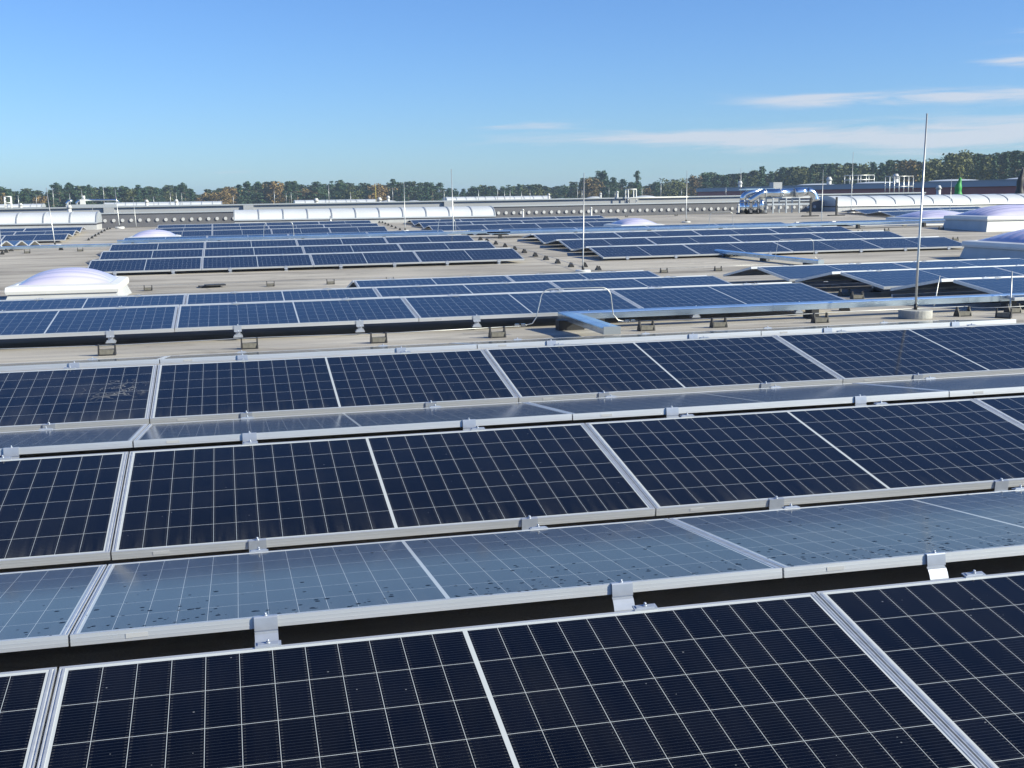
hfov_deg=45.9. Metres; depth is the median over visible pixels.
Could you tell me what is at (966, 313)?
wire holder
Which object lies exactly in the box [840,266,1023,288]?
solar panel
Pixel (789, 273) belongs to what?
solar panel
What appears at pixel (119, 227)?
air terminal
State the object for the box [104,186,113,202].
pine tree
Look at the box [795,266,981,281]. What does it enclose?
solar panel
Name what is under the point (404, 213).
air terminal
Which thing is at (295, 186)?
pine tree
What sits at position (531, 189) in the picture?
spruce tree
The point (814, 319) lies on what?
wire holder
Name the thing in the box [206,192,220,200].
golden tree
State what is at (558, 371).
solar panel
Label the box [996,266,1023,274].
solar panel
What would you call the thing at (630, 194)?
olive green tree
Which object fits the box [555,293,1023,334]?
cable duct
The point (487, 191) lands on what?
pine tree
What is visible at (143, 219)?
parapet wall
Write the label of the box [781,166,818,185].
olive green tree
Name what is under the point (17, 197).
spruce tree
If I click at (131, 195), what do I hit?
olive green tree
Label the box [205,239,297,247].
solar panel
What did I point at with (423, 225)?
solar panel
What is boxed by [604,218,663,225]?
dome rooflight
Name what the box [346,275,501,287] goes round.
solar panel
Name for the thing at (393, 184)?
pine tree
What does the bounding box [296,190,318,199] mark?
golden tree
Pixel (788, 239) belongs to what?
wire hoop
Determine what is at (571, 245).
solar panel
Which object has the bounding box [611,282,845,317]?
solar panel
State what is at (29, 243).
solar panel
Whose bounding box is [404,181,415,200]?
pine tree
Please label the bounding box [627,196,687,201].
bent pipe
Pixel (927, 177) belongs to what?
olive green tree
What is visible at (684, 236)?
solar panel
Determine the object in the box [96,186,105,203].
spruce tree
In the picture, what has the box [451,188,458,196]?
pine tree
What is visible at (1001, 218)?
dome rooflight
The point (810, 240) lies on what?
solar panel
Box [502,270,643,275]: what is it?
solar panel
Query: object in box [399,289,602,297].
solar panel
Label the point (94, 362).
solar panel
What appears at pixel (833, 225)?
solar panel
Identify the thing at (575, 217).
solar panel
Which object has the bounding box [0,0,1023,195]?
sky
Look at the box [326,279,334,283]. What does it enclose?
wire holder
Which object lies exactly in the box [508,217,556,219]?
solar panel
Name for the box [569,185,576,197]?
spruce tree
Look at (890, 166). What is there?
pine tree
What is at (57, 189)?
pine tree
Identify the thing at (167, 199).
olive green tree
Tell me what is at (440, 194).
pine tree
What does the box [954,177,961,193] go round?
furled banner
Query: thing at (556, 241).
solar panel
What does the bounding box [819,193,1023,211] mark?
barrel rooflight
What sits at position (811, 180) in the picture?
spruce tree
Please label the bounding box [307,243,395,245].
solar panel
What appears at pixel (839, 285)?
mounting rail
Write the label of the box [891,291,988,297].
mounting rail
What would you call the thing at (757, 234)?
solar panel
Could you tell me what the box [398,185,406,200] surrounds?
spruce tree
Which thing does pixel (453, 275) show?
lightning wire
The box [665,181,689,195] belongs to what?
olive green tree
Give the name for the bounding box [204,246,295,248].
solar panel
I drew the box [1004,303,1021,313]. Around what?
wire holder
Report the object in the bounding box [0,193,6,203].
golden tree
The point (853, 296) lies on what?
wire holder
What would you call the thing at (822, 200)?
air terminal
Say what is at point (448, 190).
spruce tree
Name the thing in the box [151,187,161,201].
pine tree
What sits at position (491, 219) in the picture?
solar panel
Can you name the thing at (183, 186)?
pine tree
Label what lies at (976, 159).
spruce tree
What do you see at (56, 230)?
solar panel
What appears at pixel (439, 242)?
solar panel
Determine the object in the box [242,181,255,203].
pine tree
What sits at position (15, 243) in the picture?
solar panel
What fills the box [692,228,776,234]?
solar panel
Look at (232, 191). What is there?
golden tree
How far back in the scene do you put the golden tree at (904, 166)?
240.86 m
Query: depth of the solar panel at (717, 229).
34.98 m
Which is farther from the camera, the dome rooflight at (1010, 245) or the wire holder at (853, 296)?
the dome rooflight at (1010, 245)
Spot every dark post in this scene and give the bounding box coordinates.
[801,197,818,216]
[827,197,844,215]
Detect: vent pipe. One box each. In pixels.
[67,205,71,211]
[826,177,831,183]
[892,174,898,182]
[935,185,941,194]
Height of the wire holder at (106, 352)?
0.098 m
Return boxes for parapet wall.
[101,200,822,227]
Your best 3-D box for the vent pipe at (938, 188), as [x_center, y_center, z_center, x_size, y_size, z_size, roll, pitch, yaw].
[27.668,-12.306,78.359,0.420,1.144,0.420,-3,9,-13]
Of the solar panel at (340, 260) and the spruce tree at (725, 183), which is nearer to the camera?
the solar panel at (340, 260)
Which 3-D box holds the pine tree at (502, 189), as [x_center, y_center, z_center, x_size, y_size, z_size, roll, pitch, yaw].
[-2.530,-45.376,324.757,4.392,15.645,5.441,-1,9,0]
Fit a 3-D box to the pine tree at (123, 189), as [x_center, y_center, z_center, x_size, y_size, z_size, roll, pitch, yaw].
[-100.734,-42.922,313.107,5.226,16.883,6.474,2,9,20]
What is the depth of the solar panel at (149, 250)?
28.88 m
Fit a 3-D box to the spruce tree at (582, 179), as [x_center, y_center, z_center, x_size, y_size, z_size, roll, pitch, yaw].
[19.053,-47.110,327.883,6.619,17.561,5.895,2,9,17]
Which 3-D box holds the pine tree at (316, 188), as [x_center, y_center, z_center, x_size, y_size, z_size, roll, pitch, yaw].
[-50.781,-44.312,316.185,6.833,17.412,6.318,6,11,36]
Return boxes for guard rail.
[4,196,12,207]
[625,189,636,202]
[844,175,874,183]
[884,176,913,192]
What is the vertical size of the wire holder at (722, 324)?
0.098 m
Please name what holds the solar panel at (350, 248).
on the roof
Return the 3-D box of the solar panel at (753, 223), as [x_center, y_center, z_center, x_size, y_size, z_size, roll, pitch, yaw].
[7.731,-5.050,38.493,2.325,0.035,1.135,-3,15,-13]
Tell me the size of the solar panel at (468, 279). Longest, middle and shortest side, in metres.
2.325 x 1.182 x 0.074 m
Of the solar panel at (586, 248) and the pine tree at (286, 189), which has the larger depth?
the pine tree at (286, 189)
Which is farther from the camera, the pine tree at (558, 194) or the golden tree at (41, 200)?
the pine tree at (558, 194)
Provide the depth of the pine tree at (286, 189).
309.61 m
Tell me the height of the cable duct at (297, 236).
0.236 m
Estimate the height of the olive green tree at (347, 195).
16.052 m
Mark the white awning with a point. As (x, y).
(803, 198)
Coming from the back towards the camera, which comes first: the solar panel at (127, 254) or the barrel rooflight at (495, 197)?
the barrel rooflight at (495, 197)
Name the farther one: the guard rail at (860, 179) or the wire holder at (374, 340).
the guard rail at (860, 179)
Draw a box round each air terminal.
[46,188,60,244]
[115,192,124,228]
[402,193,408,230]
[451,169,453,234]
[575,185,590,271]
[682,186,689,222]
[821,183,822,220]
[847,165,854,212]
[1009,271,1012,307]
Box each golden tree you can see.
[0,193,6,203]
[32,195,58,206]
[199,192,214,200]
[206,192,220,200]
[215,190,234,203]
[221,187,243,203]
[259,181,285,203]
[275,186,288,202]
[295,188,312,199]
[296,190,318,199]
[365,183,386,200]
[372,185,400,201]
[893,159,922,181]
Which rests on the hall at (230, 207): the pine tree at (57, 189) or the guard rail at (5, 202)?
the guard rail at (5, 202)
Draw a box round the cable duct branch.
[715,249,823,264]
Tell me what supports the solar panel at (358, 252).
on the roof
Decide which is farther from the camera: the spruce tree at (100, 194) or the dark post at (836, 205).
the spruce tree at (100, 194)
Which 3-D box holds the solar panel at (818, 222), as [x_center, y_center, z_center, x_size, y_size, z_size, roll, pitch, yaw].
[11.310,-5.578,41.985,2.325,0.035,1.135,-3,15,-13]
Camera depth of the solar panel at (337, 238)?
32.38 m
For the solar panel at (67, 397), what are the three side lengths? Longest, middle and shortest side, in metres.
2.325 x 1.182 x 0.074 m
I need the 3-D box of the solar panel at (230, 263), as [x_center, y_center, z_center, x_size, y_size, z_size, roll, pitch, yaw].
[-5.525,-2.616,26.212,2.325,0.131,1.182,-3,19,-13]
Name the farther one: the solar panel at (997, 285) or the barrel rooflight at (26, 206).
the barrel rooflight at (26, 206)
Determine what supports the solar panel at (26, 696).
on the roof
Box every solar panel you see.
[0,228,25,231]
[0,232,14,234]
[0,293,186,300]
[0,294,185,310]
[0,306,177,342]
[0,356,166,370]
[0,364,156,431]
[0,424,147,458]
[0,452,128,568]
[0,564,106,652]
[0,667,57,767]
[1,234,67,240]
[2,241,13,245]
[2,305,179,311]
[8,241,20,245]
[14,230,75,235]
[17,230,79,232]
[17,241,28,245]
[24,227,82,231]
[24,240,33,245]
[30,240,39,245]
[37,592,985,767]
[70,518,781,645]
[87,257,201,275]
[92,257,197,260]
[99,249,203,259]
[103,248,203,251]
[109,242,204,250]
[111,423,654,559]
[123,236,206,242]
[123,241,204,243]
[134,402,571,446]
[150,349,517,423]
[155,227,211,230]
[157,224,211,227]
[160,343,476,363]
[169,230,211,235]
[175,298,418,337]
[180,296,398,305]
[185,288,379,303]
[187,287,370,293]
[202,254,312,272]
[203,253,308,256]
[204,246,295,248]
[204,246,303,255]
[205,239,294,241]
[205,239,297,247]
[207,234,288,240]
[212,223,265,226]
[212,226,268,229]
[212,229,271,235]
[266,222,318,225]
[268,225,323,228]
[271,228,330,233]
[288,232,369,238]
[295,237,374,239]
[296,237,386,245]
[302,244,401,253]
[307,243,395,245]
[309,250,411,253]
[310,251,420,268]
[319,220,370,223]
[323,223,377,226]
[329,226,387,232]
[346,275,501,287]
[354,275,512,286]
[367,230,447,236]
[371,281,543,287]
[374,281,560,296]
[384,235,473,242]
[391,235,450,236]
[396,241,476,243]
[398,241,495,250]
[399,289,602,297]
[403,290,639,326]
[410,219,460,224]
[413,248,506,250]
[413,248,523,265]
[419,222,472,227]
[429,225,486,231]
[457,331,760,348]
[460,218,508,220]
[471,220,522,224]
[483,223,539,228]
[484,335,842,401]
[501,227,581,234]
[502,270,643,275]
[507,271,660,281]
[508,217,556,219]
[521,219,572,222]
[522,232,602,237]
[525,383,948,419]
[533,232,621,243]
[535,222,592,227]
[544,275,706,281]
[545,237,641,243]
[549,275,731,289]
[556,216,603,218]
[559,238,654,250]
[570,218,619,221]
[573,244,678,250]
[574,225,656,231]
[585,399,1023,515]
[587,221,615,226]
[589,244,699,259]
[603,282,791,289]
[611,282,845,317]
[614,230,699,237]
[621,230,678,231]
[642,235,721,237]
[645,224,726,230]
[647,235,740,243]
[669,485,1023,579]
[679,241,768,244]
[683,242,792,256]
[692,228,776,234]
[697,228,754,229]
[716,222,795,228]
[719,319,1015,334]
[723,262,883,276]
[729,233,823,241]
[737,233,793,234]
[757,262,910,281]
[768,226,851,232]
[769,239,850,241]
[773,226,830,227]
[774,239,882,253]
[774,323,1023,383]
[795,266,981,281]
[799,220,852,225]
[809,230,883,232]
[811,231,902,238]
[816,570,1023,767]
[818,221,849,225]
[836,219,917,225]
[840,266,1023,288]
[841,208,893,211]
[854,208,901,213]
[859,236,938,238]
[859,373,1023,396]
[861,237,963,250]
[867,210,919,213]
[882,211,916,216]
[884,258,1009,262]
[890,276,1023,290]
[892,258,1023,268]
[896,208,942,210]
[901,218,943,224]
[938,207,980,209]
[947,210,969,211]
[953,277,1023,300]
[974,395,1023,426]
[982,264,1023,266]
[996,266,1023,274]
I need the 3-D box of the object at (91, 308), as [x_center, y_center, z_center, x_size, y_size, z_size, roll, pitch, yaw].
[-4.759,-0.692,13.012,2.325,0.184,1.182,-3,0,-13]
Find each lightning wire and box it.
[0,264,772,290]
[1,326,519,348]
[618,306,963,321]
[907,305,1023,307]
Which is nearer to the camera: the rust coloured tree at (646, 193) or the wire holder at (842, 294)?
the wire holder at (842, 294)
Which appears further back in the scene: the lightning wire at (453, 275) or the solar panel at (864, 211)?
the solar panel at (864, 211)
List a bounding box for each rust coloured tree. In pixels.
[570,178,604,197]
[641,187,653,195]
[680,174,702,195]
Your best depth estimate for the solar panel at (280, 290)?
15.51 m
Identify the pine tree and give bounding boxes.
[0,186,13,203]
[19,191,31,201]
[25,191,38,203]
[45,191,62,206]
[49,182,67,206]
[61,182,73,206]
[65,187,80,204]
[84,184,96,203]
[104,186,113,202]
[119,185,131,201]
[140,187,151,201]
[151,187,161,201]
[177,182,190,201]
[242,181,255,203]
[250,181,266,203]
[282,181,295,202]
[285,182,305,201]
[306,181,325,199]
[318,184,329,199]
[326,181,336,199]
[330,180,345,199]
[354,185,365,198]
[388,179,398,200]
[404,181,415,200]
[411,183,424,200]
[424,182,435,200]
[434,182,445,200]
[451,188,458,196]
[469,186,480,196]
[474,186,482,196]
[483,189,490,196]
[499,186,508,195]
[505,185,515,195]
[552,186,563,198]
[558,184,571,197]
[589,170,609,196]
[598,180,615,197]
[599,170,609,197]
[607,177,620,197]
[614,179,627,196]
[632,180,643,196]
[633,170,642,195]
[649,182,663,196]
[695,172,712,189]
[711,175,721,187]
[883,160,900,181]
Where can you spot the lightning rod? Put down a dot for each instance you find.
(914, 313)
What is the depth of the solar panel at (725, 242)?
29.37 m
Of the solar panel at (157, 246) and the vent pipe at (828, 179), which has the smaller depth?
the solar panel at (157, 246)
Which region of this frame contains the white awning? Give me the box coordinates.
[775,196,820,199]
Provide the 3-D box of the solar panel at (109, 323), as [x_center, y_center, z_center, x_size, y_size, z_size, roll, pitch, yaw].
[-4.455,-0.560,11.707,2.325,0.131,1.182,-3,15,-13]
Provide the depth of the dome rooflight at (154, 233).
42.54 m
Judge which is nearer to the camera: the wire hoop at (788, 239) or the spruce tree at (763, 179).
the wire hoop at (788, 239)
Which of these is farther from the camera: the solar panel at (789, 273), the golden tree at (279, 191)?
the golden tree at (279, 191)
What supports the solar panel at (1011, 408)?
on the roof
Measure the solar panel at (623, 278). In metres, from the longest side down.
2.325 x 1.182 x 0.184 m
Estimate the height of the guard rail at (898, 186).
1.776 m
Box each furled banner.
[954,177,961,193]
[1015,167,1023,193]
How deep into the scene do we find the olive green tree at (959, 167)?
210.54 m
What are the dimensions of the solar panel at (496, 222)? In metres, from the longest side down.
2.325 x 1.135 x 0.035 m
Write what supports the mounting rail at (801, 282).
on the roof
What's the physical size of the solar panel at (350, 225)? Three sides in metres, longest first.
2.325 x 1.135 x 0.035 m
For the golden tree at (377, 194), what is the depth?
326.31 m
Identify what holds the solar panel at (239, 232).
on the roof
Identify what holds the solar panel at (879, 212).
on the roof
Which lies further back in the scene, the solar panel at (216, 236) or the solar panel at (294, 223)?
the solar panel at (294, 223)
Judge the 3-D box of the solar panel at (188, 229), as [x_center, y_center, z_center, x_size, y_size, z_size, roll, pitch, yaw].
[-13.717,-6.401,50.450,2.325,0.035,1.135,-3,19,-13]
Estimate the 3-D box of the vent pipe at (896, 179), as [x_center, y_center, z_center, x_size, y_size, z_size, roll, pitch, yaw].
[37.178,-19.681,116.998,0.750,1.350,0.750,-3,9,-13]
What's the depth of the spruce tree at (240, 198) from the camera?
312.27 m
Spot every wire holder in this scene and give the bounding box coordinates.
[97,343,116,355]
[144,285,152,290]
[241,337,257,349]
[266,281,274,286]
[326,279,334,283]
[370,332,387,343]
[488,326,505,337]
[637,320,654,330]
[659,268,667,272]
[709,317,727,327]
[811,312,828,322]
[837,288,850,296]
[839,308,849,310]
[850,291,863,298]
[953,306,971,316]
[995,308,1011,318]
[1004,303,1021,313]
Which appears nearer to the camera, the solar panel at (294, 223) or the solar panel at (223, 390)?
the solar panel at (223, 390)
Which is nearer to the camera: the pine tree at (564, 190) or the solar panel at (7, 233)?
the solar panel at (7, 233)
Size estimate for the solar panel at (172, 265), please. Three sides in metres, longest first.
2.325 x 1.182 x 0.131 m
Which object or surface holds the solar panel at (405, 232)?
on the roof
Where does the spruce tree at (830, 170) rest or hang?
on the ground
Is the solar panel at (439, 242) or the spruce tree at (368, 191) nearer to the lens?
the solar panel at (439, 242)
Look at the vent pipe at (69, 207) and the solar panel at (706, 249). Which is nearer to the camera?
the solar panel at (706, 249)
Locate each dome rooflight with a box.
[4,267,131,299]
[128,230,180,237]
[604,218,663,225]
[885,210,960,225]
[942,204,1023,231]
[959,229,1023,258]
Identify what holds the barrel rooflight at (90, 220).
on the roof
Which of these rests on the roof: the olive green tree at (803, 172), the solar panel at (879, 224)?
the solar panel at (879, 224)
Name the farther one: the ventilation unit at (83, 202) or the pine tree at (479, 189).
the pine tree at (479, 189)
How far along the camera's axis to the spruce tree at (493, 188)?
331.06 m
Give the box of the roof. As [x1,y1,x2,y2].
[0,211,1023,672]
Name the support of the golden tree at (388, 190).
on the ground
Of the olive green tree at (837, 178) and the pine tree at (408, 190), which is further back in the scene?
the pine tree at (408, 190)
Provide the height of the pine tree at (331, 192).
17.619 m
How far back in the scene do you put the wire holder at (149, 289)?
22.17 m
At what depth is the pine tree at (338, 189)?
316.27 m
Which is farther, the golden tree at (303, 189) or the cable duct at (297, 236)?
the golden tree at (303, 189)
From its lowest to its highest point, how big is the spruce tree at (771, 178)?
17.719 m
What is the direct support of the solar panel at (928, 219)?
on the roof
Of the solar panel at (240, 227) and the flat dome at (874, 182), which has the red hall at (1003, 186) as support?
the flat dome at (874, 182)
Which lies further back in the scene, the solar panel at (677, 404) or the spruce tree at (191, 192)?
the spruce tree at (191, 192)
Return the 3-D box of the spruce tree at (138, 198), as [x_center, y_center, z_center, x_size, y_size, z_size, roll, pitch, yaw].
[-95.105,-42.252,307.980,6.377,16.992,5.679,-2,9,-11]
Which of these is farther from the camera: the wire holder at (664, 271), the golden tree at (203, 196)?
the golden tree at (203, 196)
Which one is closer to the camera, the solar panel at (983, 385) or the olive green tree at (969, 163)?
the solar panel at (983, 385)
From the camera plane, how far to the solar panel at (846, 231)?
32.95 m
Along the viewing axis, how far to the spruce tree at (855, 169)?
241.04 m
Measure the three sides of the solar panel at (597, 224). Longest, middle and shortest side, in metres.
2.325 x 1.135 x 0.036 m
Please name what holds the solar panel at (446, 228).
on the roof
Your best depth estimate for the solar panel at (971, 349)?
9.14 m
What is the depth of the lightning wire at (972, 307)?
12.26 m
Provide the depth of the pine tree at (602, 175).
313.69 m
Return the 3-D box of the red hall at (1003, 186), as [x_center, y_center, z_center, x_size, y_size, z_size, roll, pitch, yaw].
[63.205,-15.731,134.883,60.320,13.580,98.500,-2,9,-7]
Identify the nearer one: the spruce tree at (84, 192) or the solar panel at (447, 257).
the solar panel at (447, 257)
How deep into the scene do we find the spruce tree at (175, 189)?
323.23 m
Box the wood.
[0,150,1023,204]
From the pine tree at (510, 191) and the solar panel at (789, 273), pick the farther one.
the pine tree at (510, 191)
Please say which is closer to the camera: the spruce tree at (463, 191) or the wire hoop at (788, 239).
the wire hoop at (788, 239)
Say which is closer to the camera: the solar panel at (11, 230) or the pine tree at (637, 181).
the solar panel at (11, 230)
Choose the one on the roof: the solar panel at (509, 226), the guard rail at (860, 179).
the solar panel at (509, 226)
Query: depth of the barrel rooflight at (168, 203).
132.74 m
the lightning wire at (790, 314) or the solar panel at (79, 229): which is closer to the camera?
the lightning wire at (790, 314)
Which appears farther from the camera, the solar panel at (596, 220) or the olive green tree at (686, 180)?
the olive green tree at (686, 180)
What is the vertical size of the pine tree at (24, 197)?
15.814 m
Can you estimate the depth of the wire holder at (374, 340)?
10.92 m
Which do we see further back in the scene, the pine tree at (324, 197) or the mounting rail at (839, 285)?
the pine tree at (324, 197)
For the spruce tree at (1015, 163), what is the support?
on the ground
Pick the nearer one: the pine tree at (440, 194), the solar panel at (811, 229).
the solar panel at (811, 229)
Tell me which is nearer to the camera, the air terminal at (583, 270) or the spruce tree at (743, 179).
the air terminal at (583, 270)
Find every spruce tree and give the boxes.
[6,188,14,202]
[14,191,22,203]
[81,186,90,203]
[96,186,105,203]
[110,187,121,202]
[132,185,144,201]
[159,189,165,201]
[172,186,179,198]
[187,189,195,201]
[234,184,245,203]
[261,185,268,203]
[364,183,371,198]
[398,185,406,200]
[421,182,431,200]
[446,188,451,196]
[461,189,465,196]
[489,185,496,195]
[513,184,522,195]
[528,185,534,195]
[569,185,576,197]
[576,178,586,197]
[719,175,729,186]
[733,173,737,186]
[740,173,747,186]
[756,166,766,185]
[766,171,774,185]
[777,167,785,183]
[807,167,819,183]
[815,165,827,183]
[823,164,836,183]
[846,164,858,183]
[869,162,878,181]
[877,162,887,181]
[938,154,955,179]
[968,153,983,179]
[989,155,1005,179]
[1000,152,1020,178]
[1004,150,1021,178]
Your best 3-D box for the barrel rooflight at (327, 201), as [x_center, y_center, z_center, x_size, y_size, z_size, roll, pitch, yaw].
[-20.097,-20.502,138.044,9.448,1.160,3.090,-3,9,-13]
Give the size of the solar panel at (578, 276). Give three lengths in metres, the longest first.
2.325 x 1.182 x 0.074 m
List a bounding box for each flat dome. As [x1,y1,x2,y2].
[856,182,892,183]
[928,179,971,181]
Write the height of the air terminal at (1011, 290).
0.400 m
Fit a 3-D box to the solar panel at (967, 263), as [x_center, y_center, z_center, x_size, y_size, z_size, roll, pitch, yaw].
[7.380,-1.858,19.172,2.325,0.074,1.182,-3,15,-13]
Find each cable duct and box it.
[0,243,122,249]
[117,230,509,242]
[486,220,944,238]
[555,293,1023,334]
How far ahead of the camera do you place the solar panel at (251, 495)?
5.56 m
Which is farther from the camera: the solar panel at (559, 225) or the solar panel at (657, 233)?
the solar panel at (559, 225)
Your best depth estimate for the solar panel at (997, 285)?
13.51 m
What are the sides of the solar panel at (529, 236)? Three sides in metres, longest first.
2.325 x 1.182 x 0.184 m
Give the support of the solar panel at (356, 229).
on the roof
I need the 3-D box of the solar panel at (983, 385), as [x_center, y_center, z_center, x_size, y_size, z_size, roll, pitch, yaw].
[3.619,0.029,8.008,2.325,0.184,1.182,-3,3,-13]
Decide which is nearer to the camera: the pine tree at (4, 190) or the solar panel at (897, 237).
the solar panel at (897, 237)
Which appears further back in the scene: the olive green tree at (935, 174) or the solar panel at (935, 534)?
the olive green tree at (935, 174)
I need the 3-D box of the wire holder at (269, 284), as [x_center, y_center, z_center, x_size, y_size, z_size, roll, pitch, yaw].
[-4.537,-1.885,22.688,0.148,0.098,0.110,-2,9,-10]
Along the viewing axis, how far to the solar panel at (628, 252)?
27.98 m
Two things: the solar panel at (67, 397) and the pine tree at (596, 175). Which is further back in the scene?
the pine tree at (596, 175)
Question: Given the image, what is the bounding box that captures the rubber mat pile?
[198,284,225,287]
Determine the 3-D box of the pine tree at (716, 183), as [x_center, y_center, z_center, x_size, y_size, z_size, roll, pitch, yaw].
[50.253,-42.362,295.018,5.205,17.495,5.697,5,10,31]
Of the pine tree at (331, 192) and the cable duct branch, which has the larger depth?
the pine tree at (331, 192)
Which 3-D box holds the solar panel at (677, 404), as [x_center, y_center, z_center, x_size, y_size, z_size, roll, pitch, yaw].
[1.347,0.152,7.494,2.325,0.184,1.182,-3,3,-13]
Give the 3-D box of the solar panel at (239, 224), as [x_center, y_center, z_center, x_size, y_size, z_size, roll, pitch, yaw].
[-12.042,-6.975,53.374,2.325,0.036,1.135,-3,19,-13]
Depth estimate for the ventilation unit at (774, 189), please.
63.65 m
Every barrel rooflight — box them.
[0,204,45,207]
[0,211,101,229]
[103,201,221,205]
[233,206,495,222]
[293,199,376,202]
[442,196,550,199]
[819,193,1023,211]
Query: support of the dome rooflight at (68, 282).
on the roof
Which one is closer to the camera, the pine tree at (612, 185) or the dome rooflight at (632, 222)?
the dome rooflight at (632, 222)
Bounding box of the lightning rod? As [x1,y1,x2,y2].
[898,113,932,319]
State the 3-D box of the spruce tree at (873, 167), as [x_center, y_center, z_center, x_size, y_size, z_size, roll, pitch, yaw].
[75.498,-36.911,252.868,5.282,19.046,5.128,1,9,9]
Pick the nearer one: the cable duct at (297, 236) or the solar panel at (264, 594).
the solar panel at (264, 594)
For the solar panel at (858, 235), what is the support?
on the roof
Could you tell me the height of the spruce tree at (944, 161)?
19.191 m
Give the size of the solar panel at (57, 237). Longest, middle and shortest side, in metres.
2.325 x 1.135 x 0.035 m
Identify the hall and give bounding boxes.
[0,192,925,212]
[696,179,1023,195]
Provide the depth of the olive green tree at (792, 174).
276.58 m
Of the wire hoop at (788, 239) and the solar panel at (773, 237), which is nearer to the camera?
the wire hoop at (788, 239)
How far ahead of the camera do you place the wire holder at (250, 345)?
10.66 m
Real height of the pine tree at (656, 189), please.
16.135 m
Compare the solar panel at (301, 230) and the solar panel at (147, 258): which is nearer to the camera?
the solar panel at (147, 258)
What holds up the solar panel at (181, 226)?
on the roof
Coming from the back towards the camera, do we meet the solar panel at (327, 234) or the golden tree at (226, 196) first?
the golden tree at (226, 196)
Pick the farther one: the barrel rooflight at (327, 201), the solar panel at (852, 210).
the barrel rooflight at (327, 201)
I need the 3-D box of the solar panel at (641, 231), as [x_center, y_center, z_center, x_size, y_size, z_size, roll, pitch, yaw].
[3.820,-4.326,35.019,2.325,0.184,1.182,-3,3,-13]
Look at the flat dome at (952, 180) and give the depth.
112.23 m
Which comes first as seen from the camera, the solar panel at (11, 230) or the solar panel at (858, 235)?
the solar panel at (858, 235)
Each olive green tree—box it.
[123,188,144,201]
[163,191,176,201]
[336,186,363,199]
[521,187,530,195]
[531,187,551,195]
[620,187,632,196]
[653,178,680,196]
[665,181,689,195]
[676,178,696,195]
[747,174,765,186]
[775,168,806,185]
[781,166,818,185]
[822,165,860,183]
[855,162,879,182]
[914,164,935,181]
[921,158,943,181]
[934,152,975,179]
[954,149,985,176]
[963,155,1001,179]
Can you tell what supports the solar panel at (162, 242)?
on the roof
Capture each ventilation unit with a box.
[66,196,118,206]
[736,182,819,213]
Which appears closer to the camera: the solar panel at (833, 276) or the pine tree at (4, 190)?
the solar panel at (833, 276)
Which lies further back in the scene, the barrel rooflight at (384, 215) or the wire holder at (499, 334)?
the barrel rooflight at (384, 215)
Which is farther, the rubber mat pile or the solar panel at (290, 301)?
the rubber mat pile
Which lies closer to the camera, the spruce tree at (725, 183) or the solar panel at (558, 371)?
the solar panel at (558, 371)
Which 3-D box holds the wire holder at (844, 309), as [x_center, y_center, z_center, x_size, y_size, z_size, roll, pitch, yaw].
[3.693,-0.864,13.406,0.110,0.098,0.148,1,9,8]
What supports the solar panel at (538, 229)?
on the roof
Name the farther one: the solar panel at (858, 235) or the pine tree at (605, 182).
the pine tree at (605, 182)
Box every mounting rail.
[757,280,854,282]
[809,283,871,287]
[841,288,889,291]
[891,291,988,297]
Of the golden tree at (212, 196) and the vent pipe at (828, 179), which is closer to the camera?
the vent pipe at (828, 179)
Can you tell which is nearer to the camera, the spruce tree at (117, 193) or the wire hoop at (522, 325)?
the wire hoop at (522, 325)
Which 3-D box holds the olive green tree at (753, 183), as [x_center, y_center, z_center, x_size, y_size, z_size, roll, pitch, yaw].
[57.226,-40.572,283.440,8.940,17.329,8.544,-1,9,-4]
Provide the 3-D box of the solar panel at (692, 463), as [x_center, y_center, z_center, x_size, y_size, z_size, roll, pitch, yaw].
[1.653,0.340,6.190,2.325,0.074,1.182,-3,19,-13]
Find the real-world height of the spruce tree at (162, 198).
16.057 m
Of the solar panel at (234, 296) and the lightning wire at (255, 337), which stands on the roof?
the solar panel at (234, 296)
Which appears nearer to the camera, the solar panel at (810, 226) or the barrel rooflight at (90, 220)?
the solar panel at (810, 226)
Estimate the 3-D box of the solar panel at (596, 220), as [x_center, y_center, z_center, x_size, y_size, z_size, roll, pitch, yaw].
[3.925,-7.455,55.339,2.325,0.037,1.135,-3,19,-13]
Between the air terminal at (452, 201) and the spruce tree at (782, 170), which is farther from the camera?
the spruce tree at (782, 170)
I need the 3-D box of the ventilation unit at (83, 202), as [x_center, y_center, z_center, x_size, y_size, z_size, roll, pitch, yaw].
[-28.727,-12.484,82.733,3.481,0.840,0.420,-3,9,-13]
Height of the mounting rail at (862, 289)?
0.044 m
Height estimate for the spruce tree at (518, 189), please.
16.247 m
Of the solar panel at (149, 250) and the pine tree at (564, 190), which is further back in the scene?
the pine tree at (564, 190)
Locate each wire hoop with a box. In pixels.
[515,287,634,326]
[766,239,822,260]
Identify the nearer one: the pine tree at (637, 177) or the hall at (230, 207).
the hall at (230, 207)
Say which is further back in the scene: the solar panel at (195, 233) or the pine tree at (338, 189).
the pine tree at (338, 189)
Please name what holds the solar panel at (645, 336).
on the roof
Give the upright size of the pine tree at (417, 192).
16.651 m
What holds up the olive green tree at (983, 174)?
on the ground
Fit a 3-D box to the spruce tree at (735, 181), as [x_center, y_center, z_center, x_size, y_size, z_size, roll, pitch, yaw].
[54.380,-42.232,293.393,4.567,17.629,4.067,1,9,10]
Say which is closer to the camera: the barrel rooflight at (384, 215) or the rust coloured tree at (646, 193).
the barrel rooflight at (384, 215)
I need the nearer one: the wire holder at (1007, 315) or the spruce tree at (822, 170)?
the wire holder at (1007, 315)
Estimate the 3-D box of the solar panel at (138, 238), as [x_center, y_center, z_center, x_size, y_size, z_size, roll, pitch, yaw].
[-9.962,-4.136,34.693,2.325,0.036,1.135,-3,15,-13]
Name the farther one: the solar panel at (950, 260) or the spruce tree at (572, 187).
the spruce tree at (572, 187)

